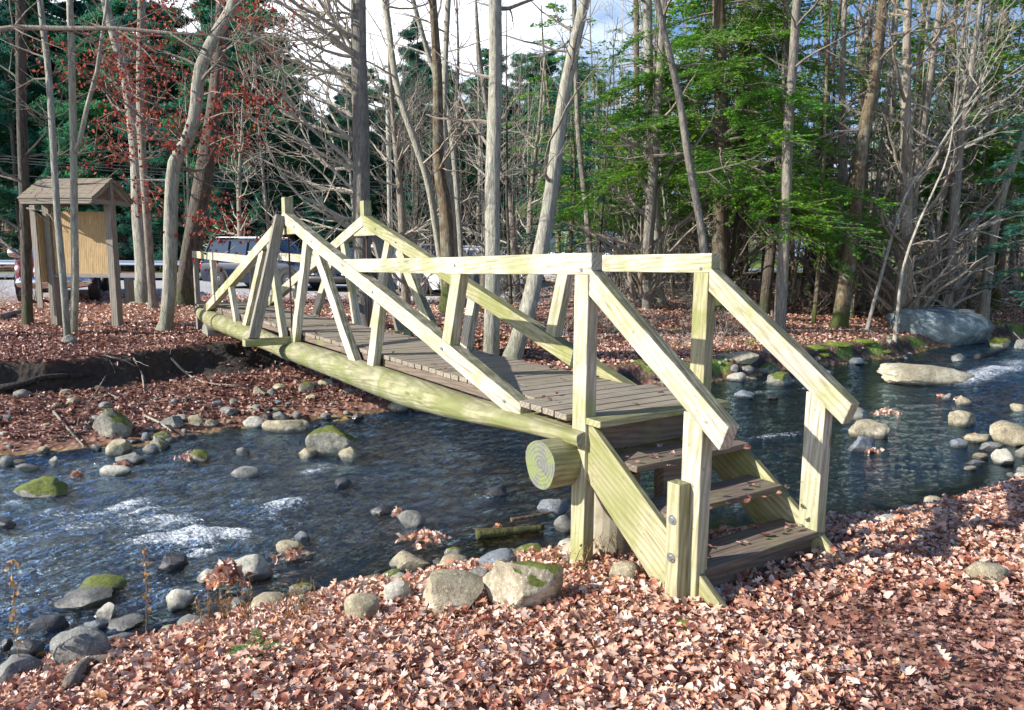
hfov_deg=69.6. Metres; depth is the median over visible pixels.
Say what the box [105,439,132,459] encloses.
rock
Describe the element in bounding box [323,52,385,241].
bare tree
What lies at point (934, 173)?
pine tree
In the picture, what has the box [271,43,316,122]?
pine tree
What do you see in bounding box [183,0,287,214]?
pine tree
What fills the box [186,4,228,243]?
bare tree
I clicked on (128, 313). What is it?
leaf litter
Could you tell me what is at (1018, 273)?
bare tree
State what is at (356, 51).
tree
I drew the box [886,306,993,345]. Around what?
boulder
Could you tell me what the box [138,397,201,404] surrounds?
fallen branch
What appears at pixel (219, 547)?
cobble
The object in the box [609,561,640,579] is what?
rock
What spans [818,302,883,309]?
fallen log
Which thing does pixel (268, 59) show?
pine tree
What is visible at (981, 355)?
fallen log
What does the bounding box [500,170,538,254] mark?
pine tree
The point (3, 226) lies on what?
pine tree
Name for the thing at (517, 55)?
pine tree
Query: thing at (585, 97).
bare tree
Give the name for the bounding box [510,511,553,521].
fallen branch
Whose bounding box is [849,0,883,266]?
tree
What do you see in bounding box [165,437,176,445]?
cobble
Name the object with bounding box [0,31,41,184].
pine tree
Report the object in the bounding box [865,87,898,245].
bare tree
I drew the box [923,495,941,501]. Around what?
cobble
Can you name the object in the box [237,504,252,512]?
cobble
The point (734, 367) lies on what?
rock
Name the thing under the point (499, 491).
rock
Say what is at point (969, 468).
rock
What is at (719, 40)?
hemlock tree
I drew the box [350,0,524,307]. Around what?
tree
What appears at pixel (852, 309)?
bare tree
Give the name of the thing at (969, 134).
bare tree
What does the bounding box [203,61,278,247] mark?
bare tree
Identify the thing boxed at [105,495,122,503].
cobble
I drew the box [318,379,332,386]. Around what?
cobble
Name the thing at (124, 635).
cobble
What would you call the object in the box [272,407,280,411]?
cobble
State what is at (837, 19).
hemlock tree
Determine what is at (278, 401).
cobble
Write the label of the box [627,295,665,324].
bare shrub
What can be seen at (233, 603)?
cobble
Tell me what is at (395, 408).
rock
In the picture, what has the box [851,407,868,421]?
rock
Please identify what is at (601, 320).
bare shrub
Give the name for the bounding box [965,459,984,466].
rock
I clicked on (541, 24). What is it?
hemlock tree
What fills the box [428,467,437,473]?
cobble
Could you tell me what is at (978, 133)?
tree
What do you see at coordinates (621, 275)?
bare tree
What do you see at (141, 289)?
tree
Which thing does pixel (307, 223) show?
pine tree
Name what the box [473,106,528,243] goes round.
pine tree
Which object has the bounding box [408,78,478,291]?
bare tree
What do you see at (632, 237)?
bare tree
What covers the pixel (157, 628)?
cobble
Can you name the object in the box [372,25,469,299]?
bare tree
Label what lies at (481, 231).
pine tree
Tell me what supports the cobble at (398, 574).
on the ground
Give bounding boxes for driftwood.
[61,654,117,690]
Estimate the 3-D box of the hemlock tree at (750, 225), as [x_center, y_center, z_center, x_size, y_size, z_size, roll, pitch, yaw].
[7.418,-8.192,27.043,6.281,13.101,5.681,6,10,35]
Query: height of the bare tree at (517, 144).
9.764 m
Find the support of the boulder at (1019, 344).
on the stream water
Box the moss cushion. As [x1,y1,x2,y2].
[673,619,693,631]
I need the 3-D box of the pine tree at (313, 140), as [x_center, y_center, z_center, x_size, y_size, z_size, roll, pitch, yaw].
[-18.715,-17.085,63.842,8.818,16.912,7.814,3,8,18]
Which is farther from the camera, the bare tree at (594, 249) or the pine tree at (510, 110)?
the pine tree at (510, 110)
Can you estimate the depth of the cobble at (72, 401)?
10.61 m
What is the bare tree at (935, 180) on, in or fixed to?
on the ground
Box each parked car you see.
[199,237,312,287]
[308,248,376,289]
[371,244,473,295]
[463,246,545,291]
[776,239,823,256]
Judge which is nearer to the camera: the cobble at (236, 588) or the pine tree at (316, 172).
the cobble at (236, 588)
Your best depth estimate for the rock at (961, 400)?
12.33 m
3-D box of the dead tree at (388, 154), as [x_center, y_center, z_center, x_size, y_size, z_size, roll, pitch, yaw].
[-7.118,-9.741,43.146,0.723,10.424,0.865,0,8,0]
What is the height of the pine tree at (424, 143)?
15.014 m
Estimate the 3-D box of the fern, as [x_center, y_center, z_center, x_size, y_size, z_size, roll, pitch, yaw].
[-1.340,1.540,3.822,0.341,0.061,0.324,5,9,31]
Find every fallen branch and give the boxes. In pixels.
[50,430,90,439]
[52,410,84,446]
[76,375,106,427]
[124,346,146,390]
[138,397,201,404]
[143,414,171,431]
[157,344,244,385]
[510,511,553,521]
[640,313,670,319]
[992,309,1023,338]
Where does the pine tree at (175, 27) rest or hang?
on the ground
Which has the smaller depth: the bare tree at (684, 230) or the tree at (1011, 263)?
the bare tree at (684, 230)
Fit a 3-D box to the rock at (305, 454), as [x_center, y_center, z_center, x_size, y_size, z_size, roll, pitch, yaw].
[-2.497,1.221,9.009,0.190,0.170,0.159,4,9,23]
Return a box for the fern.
[223,629,281,668]
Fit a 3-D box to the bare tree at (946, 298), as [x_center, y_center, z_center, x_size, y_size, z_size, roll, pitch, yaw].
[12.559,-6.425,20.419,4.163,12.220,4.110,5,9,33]
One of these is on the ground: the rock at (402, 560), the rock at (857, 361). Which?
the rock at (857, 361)
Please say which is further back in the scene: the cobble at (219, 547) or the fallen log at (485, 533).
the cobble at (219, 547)
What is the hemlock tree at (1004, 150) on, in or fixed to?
on the ground
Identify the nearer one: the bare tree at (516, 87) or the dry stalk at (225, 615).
the dry stalk at (225, 615)
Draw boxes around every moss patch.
[804,345,827,350]
[820,352,831,357]
[825,341,853,347]
[852,339,875,344]
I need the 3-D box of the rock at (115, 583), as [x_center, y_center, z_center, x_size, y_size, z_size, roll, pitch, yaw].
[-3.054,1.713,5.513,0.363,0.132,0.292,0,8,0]
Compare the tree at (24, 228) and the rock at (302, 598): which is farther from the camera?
the tree at (24, 228)
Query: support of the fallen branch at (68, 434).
on the ground
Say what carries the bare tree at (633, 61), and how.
on the ground
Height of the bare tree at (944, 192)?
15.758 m
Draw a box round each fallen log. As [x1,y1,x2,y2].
[0,309,21,319]
[0,373,91,391]
[475,525,544,540]
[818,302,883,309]
[974,348,1006,359]
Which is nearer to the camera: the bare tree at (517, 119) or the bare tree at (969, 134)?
the bare tree at (969, 134)
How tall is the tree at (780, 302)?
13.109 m
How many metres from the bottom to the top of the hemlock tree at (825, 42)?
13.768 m
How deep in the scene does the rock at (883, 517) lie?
5.58 m
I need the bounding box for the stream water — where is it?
[0,338,1023,661]
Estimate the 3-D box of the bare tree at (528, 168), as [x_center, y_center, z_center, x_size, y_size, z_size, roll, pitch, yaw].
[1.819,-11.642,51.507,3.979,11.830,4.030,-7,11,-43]
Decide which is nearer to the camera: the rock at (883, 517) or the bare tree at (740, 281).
the rock at (883, 517)
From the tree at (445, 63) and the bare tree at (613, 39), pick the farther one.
the bare tree at (613, 39)
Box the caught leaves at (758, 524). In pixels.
[221,305,790,557]
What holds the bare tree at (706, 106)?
on the ground
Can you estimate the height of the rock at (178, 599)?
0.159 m
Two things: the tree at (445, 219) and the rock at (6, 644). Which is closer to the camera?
the rock at (6, 644)
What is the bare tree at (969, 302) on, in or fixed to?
on the ground
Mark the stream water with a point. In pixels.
(194, 532)
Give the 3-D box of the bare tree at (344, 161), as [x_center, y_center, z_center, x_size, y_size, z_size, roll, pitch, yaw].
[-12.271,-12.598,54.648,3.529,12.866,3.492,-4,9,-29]
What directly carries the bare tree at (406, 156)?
on the ground
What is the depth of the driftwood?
3.72 m
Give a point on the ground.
(162, 366)
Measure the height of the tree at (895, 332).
7.248 m
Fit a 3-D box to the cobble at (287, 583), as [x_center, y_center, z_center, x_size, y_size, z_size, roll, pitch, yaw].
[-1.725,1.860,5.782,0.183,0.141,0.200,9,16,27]
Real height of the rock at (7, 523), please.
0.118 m
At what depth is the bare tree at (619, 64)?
50.23 m
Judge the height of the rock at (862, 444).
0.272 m
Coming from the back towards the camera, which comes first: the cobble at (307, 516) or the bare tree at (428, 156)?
the bare tree at (428, 156)
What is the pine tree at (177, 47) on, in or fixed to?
on the ground
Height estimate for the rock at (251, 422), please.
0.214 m
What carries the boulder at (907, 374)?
on the stream water
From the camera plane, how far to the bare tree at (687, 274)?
27.30 m
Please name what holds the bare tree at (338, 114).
on the ground
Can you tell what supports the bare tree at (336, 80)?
on the ground
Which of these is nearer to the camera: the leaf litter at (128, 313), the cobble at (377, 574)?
the cobble at (377, 574)
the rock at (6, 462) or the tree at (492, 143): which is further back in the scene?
the tree at (492, 143)
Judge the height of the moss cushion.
0.050 m
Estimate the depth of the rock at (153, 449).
9.14 m
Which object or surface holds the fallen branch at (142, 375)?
on the ground
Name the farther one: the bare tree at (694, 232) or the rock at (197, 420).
the bare tree at (694, 232)
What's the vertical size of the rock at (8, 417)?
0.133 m
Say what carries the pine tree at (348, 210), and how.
on the ground
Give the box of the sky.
[1,0,1023,193]
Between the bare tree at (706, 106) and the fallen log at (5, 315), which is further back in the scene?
the bare tree at (706, 106)
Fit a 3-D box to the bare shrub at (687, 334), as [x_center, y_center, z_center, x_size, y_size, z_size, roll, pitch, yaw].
[3.484,-0.561,15.633,1.220,1.064,0.921,1,8,2]
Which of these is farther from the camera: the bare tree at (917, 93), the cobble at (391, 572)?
the bare tree at (917, 93)
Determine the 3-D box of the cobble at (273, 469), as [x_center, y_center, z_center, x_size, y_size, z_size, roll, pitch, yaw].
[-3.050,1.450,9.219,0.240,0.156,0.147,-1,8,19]
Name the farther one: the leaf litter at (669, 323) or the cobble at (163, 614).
the leaf litter at (669, 323)
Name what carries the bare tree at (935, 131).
on the ground
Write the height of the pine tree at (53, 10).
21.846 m
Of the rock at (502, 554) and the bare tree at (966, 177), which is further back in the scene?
the bare tree at (966, 177)
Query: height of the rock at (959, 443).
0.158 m
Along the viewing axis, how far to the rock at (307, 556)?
6.02 m
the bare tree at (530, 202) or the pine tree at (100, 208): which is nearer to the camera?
the bare tree at (530, 202)
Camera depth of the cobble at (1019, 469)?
8.39 m
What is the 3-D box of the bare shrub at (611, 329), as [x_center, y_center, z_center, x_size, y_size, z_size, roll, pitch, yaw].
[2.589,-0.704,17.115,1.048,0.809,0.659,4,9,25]
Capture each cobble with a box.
[10,459,26,468]
[13,389,30,397]
[52,403,60,407]
[60,389,72,393]
[66,397,79,404]
[75,607,84,617]
[94,502,103,508]
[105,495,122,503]
[107,633,135,640]
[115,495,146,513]
[148,624,161,633]
[151,430,170,439]
[152,542,162,549]
[157,610,171,623]
[161,624,175,629]
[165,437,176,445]
[167,617,179,624]
[177,614,198,624]
[178,414,186,420]
[195,612,215,626]
[212,401,222,405]
[217,542,233,552]
[218,596,233,607]
[231,584,241,593]
[231,597,246,615]
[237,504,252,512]
[251,404,260,411]
[251,592,285,607]
[259,465,276,476]
[269,586,288,593]
[272,383,285,389]
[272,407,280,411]
[273,400,281,403]
[282,580,301,586]
[302,512,313,519]
[306,394,316,398]
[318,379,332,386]
[318,580,339,590]
[333,542,352,551]
[338,492,348,498]
[343,388,352,393]
[362,573,381,583]
[366,569,387,575]
[384,569,399,576]
[390,572,403,577]
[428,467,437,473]
[429,559,440,566]
[436,526,447,534]
[439,433,453,441]
[440,553,466,565]
[479,548,486,553]
[508,508,520,514]
[516,543,543,555]
[557,538,570,548]
[864,500,889,512]
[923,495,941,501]
[1006,472,1014,477]
[1016,467,1023,472]
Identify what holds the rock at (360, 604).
on the ground
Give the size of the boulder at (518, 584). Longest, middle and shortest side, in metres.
0.475 x 0.418 x 0.284 m
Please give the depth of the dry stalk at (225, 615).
4.49 m
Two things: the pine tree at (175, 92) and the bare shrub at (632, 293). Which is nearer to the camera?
the bare shrub at (632, 293)
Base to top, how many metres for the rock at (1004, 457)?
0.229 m
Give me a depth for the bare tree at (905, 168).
19.70 m
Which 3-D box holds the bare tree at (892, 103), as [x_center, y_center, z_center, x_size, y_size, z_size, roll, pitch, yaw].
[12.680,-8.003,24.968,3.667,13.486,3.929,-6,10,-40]
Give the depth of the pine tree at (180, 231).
48.60 m
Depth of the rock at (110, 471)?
8.23 m
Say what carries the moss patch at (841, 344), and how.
on the ground
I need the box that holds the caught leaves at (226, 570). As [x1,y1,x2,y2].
[70,394,989,590]
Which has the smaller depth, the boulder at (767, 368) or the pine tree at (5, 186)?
the boulder at (767, 368)
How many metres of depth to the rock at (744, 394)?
12.79 m
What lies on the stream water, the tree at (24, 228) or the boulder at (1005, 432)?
the boulder at (1005, 432)
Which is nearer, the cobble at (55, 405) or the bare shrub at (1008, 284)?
the cobble at (55, 405)
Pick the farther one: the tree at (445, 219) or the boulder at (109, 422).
the tree at (445, 219)
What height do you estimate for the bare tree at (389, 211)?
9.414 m
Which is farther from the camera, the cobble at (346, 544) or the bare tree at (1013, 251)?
the bare tree at (1013, 251)
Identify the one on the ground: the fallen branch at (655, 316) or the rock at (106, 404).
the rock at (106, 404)
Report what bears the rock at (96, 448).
on the ground
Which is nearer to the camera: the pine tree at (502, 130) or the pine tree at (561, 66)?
the pine tree at (502, 130)
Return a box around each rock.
[0,455,13,470]
[0,517,15,530]
[0,639,12,650]
[0,654,43,682]
[3,415,11,420]
[10,639,45,656]
[15,463,39,471]
[27,614,69,637]
[37,446,49,452]
[48,456,57,466]
[50,626,114,667]
[54,586,112,607]
[62,334,77,343]
[77,574,126,591]
[84,620,108,631]
[92,444,101,452]
[95,602,115,621]
[98,401,113,407]
[99,465,131,477]
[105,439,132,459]
[105,613,143,633]
[115,452,145,464]
[129,438,141,443]
[141,432,150,440]
[142,444,158,455]
[149,437,169,450]
[157,553,188,575]
[159,415,183,428]
[166,589,193,611]
[188,414,203,425]
[189,449,209,462]
[196,568,212,584]
[204,419,219,426]
[219,407,237,415]
[230,398,237,405]
[230,466,259,478]
[232,554,272,581]
[236,447,249,456]
[243,416,263,430]
[253,386,266,395]
[262,413,271,419]
[266,388,276,395]
[272,411,289,419]
[276,540,304,561]
[288,582,315,595]
[292,412,301,418]
[294,531,309,544]
[297,597,310,606]
[298,381,314,392]
[298,448,316,461]
[300,551,313,560]
[320,412,331,419]
[335,478,351,490]
[338,447,358,463]
[344,592,379,622]
[352,413,363,422]
[370,504,393,515]
[384,580,413,605]
[387,402,408,414]
[389,550,430,572]
[397,510,425,531]
[422,569,483,614]
[444,547,461,555]
[470,568,488,577]
[478,548,516,566]
[483,485,506,501]
[537,499,568,519]
[554,515,570,534]
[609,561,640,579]
[727,372,745,383]
[731,364,738,371]
[734,390,753,400]
[742,365,754,373]
[766,394,778,399]
[847,436,875,456]
[849,358,864,365]
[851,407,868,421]
[878,514,901,524]
[942,393,951,401]
[950,438,967,449]
[951,353,965,361]
[955,396,972,407]
[963,465,977,470]
[964,434,989,444]
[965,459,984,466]
[966,561,1008,584]
[972,453,988,460]
[979,442,1002,453]
[991,448,1014,466]
[1010,403,1023,413]
[1014,472,1023,477]
[1015,446,1023,461]
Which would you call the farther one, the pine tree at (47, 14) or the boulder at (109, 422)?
the pine tree at (47, 14)
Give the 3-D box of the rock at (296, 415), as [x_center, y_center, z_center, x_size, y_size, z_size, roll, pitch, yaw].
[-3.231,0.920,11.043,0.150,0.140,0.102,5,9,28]
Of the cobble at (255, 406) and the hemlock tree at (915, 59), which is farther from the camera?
the hemlock tree at (915, 59)
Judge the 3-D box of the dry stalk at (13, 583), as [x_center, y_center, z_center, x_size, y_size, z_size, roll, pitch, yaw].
[-2.602,1.428,3.880,0.086,0.743,0.102,5,9,32]
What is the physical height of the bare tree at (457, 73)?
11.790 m
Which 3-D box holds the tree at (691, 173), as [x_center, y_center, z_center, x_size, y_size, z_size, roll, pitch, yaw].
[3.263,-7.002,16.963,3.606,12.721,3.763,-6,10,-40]
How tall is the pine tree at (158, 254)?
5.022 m
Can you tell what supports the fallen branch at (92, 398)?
on the leaf litter at (24, 343)
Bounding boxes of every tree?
[0,0,75,209]
[0,0,120,223]
[0,0,121,336]
[0,0,139,325]
[0,0,304,75]
[0,2,68,250]
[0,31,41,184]
[0,61,30,251]
[0,187,39,259]
[0,208,13,266]
[0,225,7,259]
[1,16,61,259]
[6,0,121,180]
[7,12,56,33]
[12,0,339,331]
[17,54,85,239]
[28,33,129,211]
[29,44,122,227]
[31,161,85,214]
[35,0,189,268]
[48,0,191,303]
[51,0,78,24]
[77,31,122,224]
[81,0,129,211]
[86,205,126,267]
[96,0,158,309]
[97,45,185,183]
[102,0,217,269]
[110,0,137,33]
[110,56,157,265]
[116,183,159,270]
[119,5,220,218]
[119,72,245,218]
[135,21,185,102]
[147,62,208,271]
[150,31,266,236]
[150,198,179,271]
[162,175,206,260]
[172,0,316,306]
[179,23,290,228]
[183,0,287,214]
[184,60,281,232]
[185,11,276,230]
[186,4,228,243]
[188,0,338,228]
[195,0,389,326]
[202,171,242,251]
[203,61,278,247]
[225,119,291,239]
[229,4,301,225]
[231,19,301,236]
[240,51,309,221]
[241,57,330,243]
[245,192,273,236]
[252,58,301,240]
[267,87,325,245]
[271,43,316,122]
[278,44,333,244]
[280,0,485,286]
[298,114,350,239]
[299,133,329,207]
[300,212,326,250]
[303,183,345,242]
[309,78,335,216]
[318,21,375,153]
[319,63,397,222]
[320,99,352,227]
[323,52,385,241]
[324,89,347,185]
[325,65,384,180]
[326,112,386,242]
[327,79,342,209]
[330,133,395,226]
[339,201,352,247]
[343,0,438,304]
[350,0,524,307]
[366,1,427,230]
[368,39,432,293]
[369,78,408,193]
[370,19,454,221]
[371,46,438,240]
[371,111,395,215]
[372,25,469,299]
[373,61,460,228]
[377,81,447,243]
[378,0,454,251]
[381,84,459,221]
[383,99,391,226]
[392,0,514,312]
[394,172,432,243]
[398,40,432,141]
[404,0,505,294]
[405,73,475,295]
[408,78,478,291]
[416,0,533,355]
[424,75,469,193]
[425,69,481,194]
[441,0,544,299]
[447,105,485,228]
[449,0,573,304]
[450,7,535,287]
[451,88,485,235]
[458,77,505,226]
[459,31,515,245]
[462,40,565,287]
[467,89,527,249]
[471,24,574,292]
[472,48,516,189]
[472,211,505,244]
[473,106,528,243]
[484,41,546,236]
[500,36,547,250]
[500,51,571,228]
[500,111,544,188]
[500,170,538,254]
[502,0,613,359]
[502,52,530,118]
[504,0,610,276]
[508,69,531,113]
[508,99,545,252]
[510,3,586,219]
[510,56,617,252]
[521,52,568,138]
[529,52,562,163]
[533,0,755,255]
[542,5,621,279]
[542,61,595,193]
[550,0,639,280]
[554,0,909,311]
[554,63,586,161]
[559,0,688,285]
[560,0,732,309]
[562,165,594,224]
[564,0,636,276]
[564,79,635,221]
[567,45,604,156]
[568,57,612,174]
[569,12,660,283]
[572,0,632,252]
[576,110,635,236]
[580,76,594,123]
[587,0,666,305]
[600,0,682,279]
[601,0,641,242]
[602,7,658,243]
[609,0,693,290]
[609,3,710,288]
[613,0,763,327]
[615,0,709,299]
[619,0,837,229]
[621,3,794,239]
[633,1,852,295]
[653,0,711,287]
[661,0,796,283]
[662,2,749,296]
[663,0,810,297]
[663,3,754,278]
[671,0,838,285]
[671,54,749,242]
[680,3,712,250]
[691,1,778,288]
[727,0,827,316]
[728,0,863,330]
[731,0,890,285]
[748,0,928,284]
[748,38,801,246]
[748,40,857,281]
[753,4,833,287]
[756,0,860,303]
[757,0,896,313]
[758,0,854,314]
[760,0,965,234]
[768,93,820,279]
[776,1,912,282]
[788,2,897,303]
[790,214,797,298]
[793,0,971,328]
[796,0,951,318]
[799,0,995,323]
[800,168,828,297]
[807,0,882,323]
[810,0,948,314]
[823,0,944,300]
[827,0,1017,224]
[832,0,998,320]
[834,0,942,298]
[846,17,920,279]
[848,0,1023,306]
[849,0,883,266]
[861,0,1023,329]
[864,0,1023,306]
[865,2,957,278]
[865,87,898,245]
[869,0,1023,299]
[870,78,899,142]
[870,103,899,196]
[873,0,1023,292]
[878,0,1023,307]
[884,109,929,313]
[889,0,1023,312]
[890,46,1018,342]
[896,1,1005,302]
[911,3,992,284]
[912,1,1021,306]
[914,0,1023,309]
[920,74,1017,262]
[923,6,1023,289]
[923,131,944,210]
[925,3,972,212]
[926,58,1020,227]
[941,0,1023,282]
[947,7,1023,233]
[962,10,1023,319]
[962,17,1002,259]
[964,6,1023,227]
[965,55,1023,355]
[973,50,1022,259]
[974,1,1023,314]
[979,35,1023,253]
[992,46,1023,297]
[1006,7,1023,286]
[1008,194,1023,290]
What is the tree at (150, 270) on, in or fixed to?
on the ground
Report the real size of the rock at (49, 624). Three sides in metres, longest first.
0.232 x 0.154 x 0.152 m
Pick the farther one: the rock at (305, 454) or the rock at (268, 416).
the rock at (268, 416)
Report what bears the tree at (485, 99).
on the ground
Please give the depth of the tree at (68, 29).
11.87 m
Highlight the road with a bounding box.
[0,268,1021,277]
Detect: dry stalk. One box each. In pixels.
[2,559,23,656]
[141,546,152,632]
[187,590,230,627]
[195,583,234,629]
[228,577,257,618]
[267,583,316,618]
[285,578,322,616]
[548,540,597,573]
[593,528,622,557]
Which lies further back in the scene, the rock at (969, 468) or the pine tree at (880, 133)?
the pine tree at (880, 133)
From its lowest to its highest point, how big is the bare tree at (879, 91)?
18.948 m
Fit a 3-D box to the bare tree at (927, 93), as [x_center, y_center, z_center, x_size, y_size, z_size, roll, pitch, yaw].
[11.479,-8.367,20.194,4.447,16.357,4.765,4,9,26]
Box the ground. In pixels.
[0,200,1023,709]
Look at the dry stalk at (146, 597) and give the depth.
4.76 m
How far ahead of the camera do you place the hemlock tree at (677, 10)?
24.29 m
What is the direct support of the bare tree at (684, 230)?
on the ground
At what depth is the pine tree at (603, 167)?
52.70 m
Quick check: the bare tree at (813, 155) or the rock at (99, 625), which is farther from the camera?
the bare tree at (813, 155)
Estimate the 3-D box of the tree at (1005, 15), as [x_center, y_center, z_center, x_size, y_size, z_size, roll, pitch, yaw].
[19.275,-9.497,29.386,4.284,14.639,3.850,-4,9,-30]
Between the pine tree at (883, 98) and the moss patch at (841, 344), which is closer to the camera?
the moss patch at (841, 344)
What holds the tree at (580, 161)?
on the ground
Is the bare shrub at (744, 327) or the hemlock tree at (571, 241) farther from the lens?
the hemlock tree at (571, 241)
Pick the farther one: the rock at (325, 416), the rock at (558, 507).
the rock at (325, 416)
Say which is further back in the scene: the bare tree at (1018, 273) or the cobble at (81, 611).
the bare tree at (1018, 273)
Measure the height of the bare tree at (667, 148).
13.398 m
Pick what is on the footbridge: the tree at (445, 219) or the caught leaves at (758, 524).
the caught leaves at (758, 524)
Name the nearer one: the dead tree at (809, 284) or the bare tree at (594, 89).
the dead tree at (809, 284)
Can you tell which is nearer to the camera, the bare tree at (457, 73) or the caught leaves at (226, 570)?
the caught leaves at (226, 570)
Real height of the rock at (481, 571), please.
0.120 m
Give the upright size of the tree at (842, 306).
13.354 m
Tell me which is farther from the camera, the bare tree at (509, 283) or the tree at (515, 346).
the bare tree at (509, 283)
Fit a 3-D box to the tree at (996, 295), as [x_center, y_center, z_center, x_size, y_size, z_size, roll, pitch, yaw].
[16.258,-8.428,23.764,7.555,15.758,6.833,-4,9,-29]
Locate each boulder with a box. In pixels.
[12,476,68,497]
[92,408,132,437]
[262,420,308,435]
[305,425,358,464]
[483,560,563,611]
[715,351,758,364]
[759,362,778,374]
[767,371,791,389]
[848,419,890,442]
[877,363,974,390]
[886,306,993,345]
[948,410,976,430]
[988,338,1010,349]
[989,420,1023,449]
[1014,339,1023,351]
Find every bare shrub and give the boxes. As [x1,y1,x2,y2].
[0,279,20,307]
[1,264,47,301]
[538,305,572,334]
[598,307,609,324]
[601,310,619,337]
[616,274,655,305]
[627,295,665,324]
[651,304,690,346]
[664,274,692,303]
[687,298,756,329]
[714,308,747,344]
[718,304,768,338]
[752,268,775,296]
[793,284,834,315]
[1002,268,1023,294]
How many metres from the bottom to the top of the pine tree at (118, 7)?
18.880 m
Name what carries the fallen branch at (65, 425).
on the leaf litter at (24, 343)
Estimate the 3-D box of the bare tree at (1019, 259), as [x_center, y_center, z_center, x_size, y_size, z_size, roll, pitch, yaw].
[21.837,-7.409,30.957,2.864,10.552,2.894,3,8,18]
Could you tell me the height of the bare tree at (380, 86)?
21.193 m
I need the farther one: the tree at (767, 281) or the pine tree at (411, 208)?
the pine tree at (411, 208)
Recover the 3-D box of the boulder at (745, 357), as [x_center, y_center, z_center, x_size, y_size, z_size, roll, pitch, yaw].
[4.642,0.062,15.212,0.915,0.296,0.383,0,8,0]
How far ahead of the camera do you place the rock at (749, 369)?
15.02 m
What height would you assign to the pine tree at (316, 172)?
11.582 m
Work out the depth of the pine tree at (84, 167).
57.88 m
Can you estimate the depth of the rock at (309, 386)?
12.03 m
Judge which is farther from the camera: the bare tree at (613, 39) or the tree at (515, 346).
the bare tree at (613, 39)
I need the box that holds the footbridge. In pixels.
[192,197,859,617]
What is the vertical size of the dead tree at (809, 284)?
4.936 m
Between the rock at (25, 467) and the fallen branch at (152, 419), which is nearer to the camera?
the rock at (25, 467)
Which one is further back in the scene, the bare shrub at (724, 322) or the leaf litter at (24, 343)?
the bare shrub at (724, 322)
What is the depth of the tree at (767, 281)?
21.33 m
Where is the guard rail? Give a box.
[0,260,202,272]
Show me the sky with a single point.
(527, 10)
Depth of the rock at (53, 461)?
8.67 m
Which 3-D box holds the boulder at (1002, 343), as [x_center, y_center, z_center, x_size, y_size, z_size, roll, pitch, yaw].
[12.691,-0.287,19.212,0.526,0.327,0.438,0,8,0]
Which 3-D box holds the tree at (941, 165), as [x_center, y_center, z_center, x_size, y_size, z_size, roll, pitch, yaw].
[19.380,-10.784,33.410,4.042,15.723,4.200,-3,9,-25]
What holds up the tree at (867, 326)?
on the ground
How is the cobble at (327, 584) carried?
on the ground
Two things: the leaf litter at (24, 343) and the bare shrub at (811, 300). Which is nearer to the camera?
the leaf litter at (24, 343)
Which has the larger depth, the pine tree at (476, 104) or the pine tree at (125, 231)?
the pine tree at (476, 104)
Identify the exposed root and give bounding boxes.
[94,349,134,371]
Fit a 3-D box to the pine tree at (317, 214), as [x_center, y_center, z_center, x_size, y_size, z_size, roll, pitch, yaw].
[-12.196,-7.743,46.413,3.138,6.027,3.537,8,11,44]
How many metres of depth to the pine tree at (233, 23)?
69.21 m
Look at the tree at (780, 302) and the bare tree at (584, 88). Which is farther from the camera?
the bare tree at (584, 88)
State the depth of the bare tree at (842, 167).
22.10 m
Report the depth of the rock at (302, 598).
4.68 m
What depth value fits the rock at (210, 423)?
10.35 m
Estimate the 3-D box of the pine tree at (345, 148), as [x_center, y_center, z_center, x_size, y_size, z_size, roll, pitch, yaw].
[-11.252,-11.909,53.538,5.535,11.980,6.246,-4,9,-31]
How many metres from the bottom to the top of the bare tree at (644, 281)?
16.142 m
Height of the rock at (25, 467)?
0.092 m
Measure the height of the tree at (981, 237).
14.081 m
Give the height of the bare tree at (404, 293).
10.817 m
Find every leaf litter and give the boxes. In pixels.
[0,272,1023,365]
[0,322,510,450]
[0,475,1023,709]
[460,300,1017,371]
[745,566,1023,709]
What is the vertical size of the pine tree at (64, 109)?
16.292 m
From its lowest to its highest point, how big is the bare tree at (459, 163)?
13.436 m
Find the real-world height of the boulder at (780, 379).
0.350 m
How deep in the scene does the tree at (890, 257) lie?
22.18 m
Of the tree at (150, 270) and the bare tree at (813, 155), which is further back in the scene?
the bare tree at (813, 155)
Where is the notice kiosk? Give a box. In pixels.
[17,178,134,326]
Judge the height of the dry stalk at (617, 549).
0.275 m
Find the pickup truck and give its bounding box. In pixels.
[7,236,108,301]
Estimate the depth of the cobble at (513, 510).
7.85 m
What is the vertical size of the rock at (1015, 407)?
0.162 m
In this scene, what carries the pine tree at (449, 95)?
on the ground
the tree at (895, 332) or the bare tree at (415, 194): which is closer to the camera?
the tree at (895, 332)
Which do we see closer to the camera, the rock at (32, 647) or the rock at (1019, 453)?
the rock at (32, 647)
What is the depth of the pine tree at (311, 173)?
68.88 m
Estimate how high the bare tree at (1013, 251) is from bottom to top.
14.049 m
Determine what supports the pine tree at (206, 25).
on the ground
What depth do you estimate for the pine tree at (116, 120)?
57.15 m

